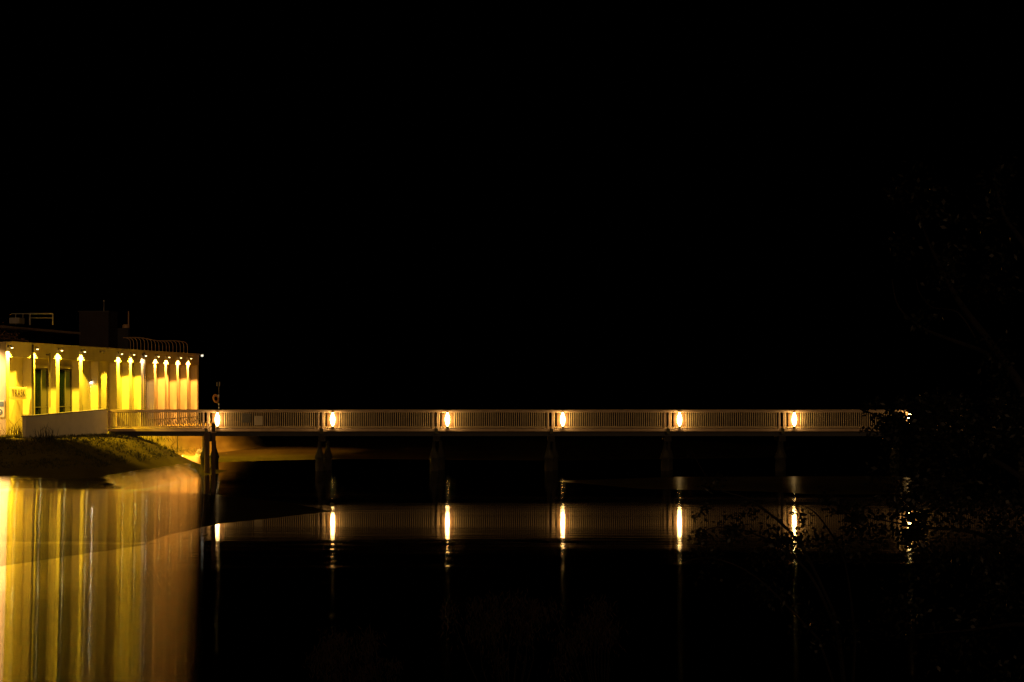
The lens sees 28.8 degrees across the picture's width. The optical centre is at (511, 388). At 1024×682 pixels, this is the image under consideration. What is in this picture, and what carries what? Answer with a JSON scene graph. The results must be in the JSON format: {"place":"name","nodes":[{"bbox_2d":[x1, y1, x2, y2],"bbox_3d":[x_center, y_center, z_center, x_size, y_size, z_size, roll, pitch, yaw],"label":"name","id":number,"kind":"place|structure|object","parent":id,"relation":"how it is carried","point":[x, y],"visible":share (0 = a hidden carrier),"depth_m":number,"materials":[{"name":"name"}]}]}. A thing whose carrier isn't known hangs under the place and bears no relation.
{"place":"outdoors","nodes":[
{"label":"outdoors","id":0,"kind":"place"},
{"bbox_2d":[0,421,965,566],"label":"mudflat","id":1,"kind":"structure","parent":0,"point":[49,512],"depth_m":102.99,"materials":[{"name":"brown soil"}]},
{"bbox_2d":[0,419,21,435],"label":"bush","id":2,"kind":"object","parent":1,"relation":"on","point":[19,430],"visible":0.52,"depth_m":113.92,"materials":[{"name":"green plant"}]},
{"bbox_2d":[30,424,58,441],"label":"bush","id":3,"kind":"object","parent":1,"relation":"on","point":[40,437],"visible":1,"depth_m":108.50,"materials":[{"name":"green plant"}]},
{"bbox_2d":[21,409,107,437],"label":"ramp wall","id":4,"kind":"structure","parent":1,"relation":"on","point":[81,422],"depth_m":116.66,"materials":[{"name":"beige paint"}]},
{"bbox_2d":[0,426,180,468],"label":"grass","id":5,"kind":"structure","parent":1,"relation":"on","point":[74,439],"depth_m":110.72,"materials":[{"name":"green plant"}]},
{"bbox_2d":[0,300,198,435],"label":"building","id":6,"kind":"structure","parent":1,"relation":"on","point":[50,376],"depth_m":139.37,"materials":[{"name":"paint"}]},
{"bbox_2d":[0,400,4,416],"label":"arrow sign","id":7,"kind":"object","parent":6,"relation":"attached to","point":[2,408],"visible":1,"depth_m":118.88,"materials":[{"name":"white metal"}]},
{"bbox_2d":[0,314,24,341],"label":"planter","id":8,"kind":"object","parent":6,"relation":"on","point":[3,338],"visible":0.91,"depth_m":123.88,"materials":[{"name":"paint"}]},
{"bbox_2d":[9,318,24,324],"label":"air unit","id":9,"kind":"object","parent":6,"relation":"on","point":[19,321],"visible":0.99,"depth_m":125.53,"materials":[{"name":"metal"}]},
{"bbox_2d":[9,387,26,399],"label":"wall sign","id":10,"kind":"object","parent":6,"relation":"attached to","point":[17,393],"visible":1,"depth_m":120.62,"materials":[{"name":"metal"}]},
{"bbox_2d":[35,368,47,414],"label":"window","id":11,"kind":"structure","parent":6,"relation":"in","point":[41,374],"depth_m":126.35,"materials":[{"name":"glass"}]},
{"bbox_2d":[59,369,71,412],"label":"window","id":12,"kind":"structure","parent":6,"relation":"in","point":[65,375],"depth_m":130.94,"materials":[{"name":"glass"}]},
{"bbox_2d":[141,436,178,442],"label":"weed clump","id":13,"kind":"object","parent":1,"relation":"on","point":[157,439],"visible":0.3,"depth_m":125.97,"materials":[{"name":"green plant"}]},
{"bbox_2d":[150,416,202,453],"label":"ramp railing","id":14,"kind":"object","parent":1,"relation":"on","point":[180,425],"visible":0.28,"depth_m":140.56,"materials":[{"name":"metal"}]},
{"bbox_2d":[168,443,200,452],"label":"weed clump","id":15,"kind":"object","parent":1,"relation":"on","point":[181,448],"visible":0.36,"depth_m":126.29,"materials":[{"name":"green plant"}]},
{"bbox_2d":[436,588,553,681],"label":"dry shrub","id":16,"kind":"object","parent":1,"relation":"on","point":[490,618],"visible":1,"depth_m":24.44,"materials":[{"name":"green plant"}]},
{"bbox_2d":[108,409,1023,470],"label":"footbridge","id":17,"kind":"object","parent":1,"relation":"on","point":[658,427],"visible":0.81,"depth_m":121.78,"materials":[{"name":"metal"}]},
{"bbox_2d":[212,412,223,427],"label":"bridge lamp","id":18,"kind":"object","parent":17,"relation":"attached to","point":[218,419],"visible":0.97,"depth_m":121.60,"materials":[{"name":"glass"}]},
{"bbox_2d":[217,382,220,428],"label":"signal mast","id":19,"kind":"object","parent":17,"relation":"on","point":[219,398],"visible":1,"depth_m":121.93,"materials":[{"name":"metal"}]},
{"bbox_2d":[213,394,218,402],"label":"lifebuoy","id":20,"kind":"object","parent":19,"relation":"attached to","point":[217,396],"visible":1,"depth_m":121.83,"materials":[{"name":"orange plastic"}]},
{"bbox_2d":[242,413,250,422],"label":"notice board","id":21,"kind":"object","parent":17,"relation":"attached to","point":[246,417],"visible":1,"depth_m":121.50,"materials":[{"name":"metal"}]},
{"bbox_2d":[254,416,261,424],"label":"notice board","id":22,"kind":"object","parent":17,"relation":"attached to","point":[257,420],"visible":1,"depth_m":121.50,"materials":[{"name":"metal"}]},
{"bbox_2d":[327,412,338,427],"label":"bridge lamp","id":23,"kind":"object","parent":17,"relation":"attached to","point":[332,419],"visible":1,"depth_m":121.60,"materials":[{"name":"glass"}]},
{"bbox_2d":[442,412,452,427],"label":"bridge lamp","id":24,"kind":"object","parent":17,"relation":"attached to","point":[447,419],"visible":1,"depth_m":121.60,"materials":[{"name":"glass"}]},
{"bbox_2d":[557,412,568,427],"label":"bridge lamp","id":25,"kind":"object","parent":17,"relation":"attached to","point":[562,419],"visible":1,"depth_m":121.60,"materials":[{"name":"glass"}]},
{"bbox_2d":[673,412,684,427],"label":"bridge lamp","id":26,"kind":"object","parent":17,"relation":"attached to","point":[678,419],"visible":1,"depth_m":121.60,"materials":[{"name":"glass"}]},
{"bbox_2d":[788,412,799,427],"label":"bridge lamp","id":27,"kind":"object","parent":17,"relation":"attached to","point":[793,419],"visible":1,"depth_m":121.60,"materials":[{"name":"glass"}]},
{"bbox_2d":[532,593,628,681],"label":"dry shrub","id":28,"kind":"object","parent":1,"relation":"on","point":[597,625],"visible":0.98,"depth_m":25.94,"materials":[{"name":"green plant"}]},
{"bbox_2d":[679,445,874,681],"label":"shrub","id":29,"kind":"object","parent":1,"relation":"on","point":[734,533],"visible":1,"depth_m":27.52,"materials":[{"name":"green plant"}]},
{"bbox_2d":[817,152,1023,681],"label":"tree","id":30,"kind":"object","parent":1,"relation":"on","point":[943,413],"visible":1,"depth_m":24.71,"materials":[{"name":"green plant"}]},
{"bbox_2d":[0,391,1023,681],"bbox_3d":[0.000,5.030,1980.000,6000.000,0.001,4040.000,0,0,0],"label":"water","id":31,"kind":"structure","parent":0,"point":[394,549],"depth_m":54.25,"materials":[{"name":"black liquid"}]},
{"bbox_2d":[204,432,209,472],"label":"mooring pile","id":32,"kind":"object","parent":31,"relation":"in","point":[206,452],"visible":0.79,"depth_m":117.89,"materials":[{"name":"brown wood"}]},
{"bbox_2d":[211,423,215,491],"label":"mooring pile","id":33,"kind":"object","parent":31,"relation":"in","point":[213,432],"visible":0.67,"depth_m":96.92,"materials":[{"name":"brown wood"}]},
{"bbox_2d":[0,0,1023,390],"label":"sky","id":34,"kind":"structure","parent":0,"point":[299,195],"materials":[{"name":"black"}]}
]}

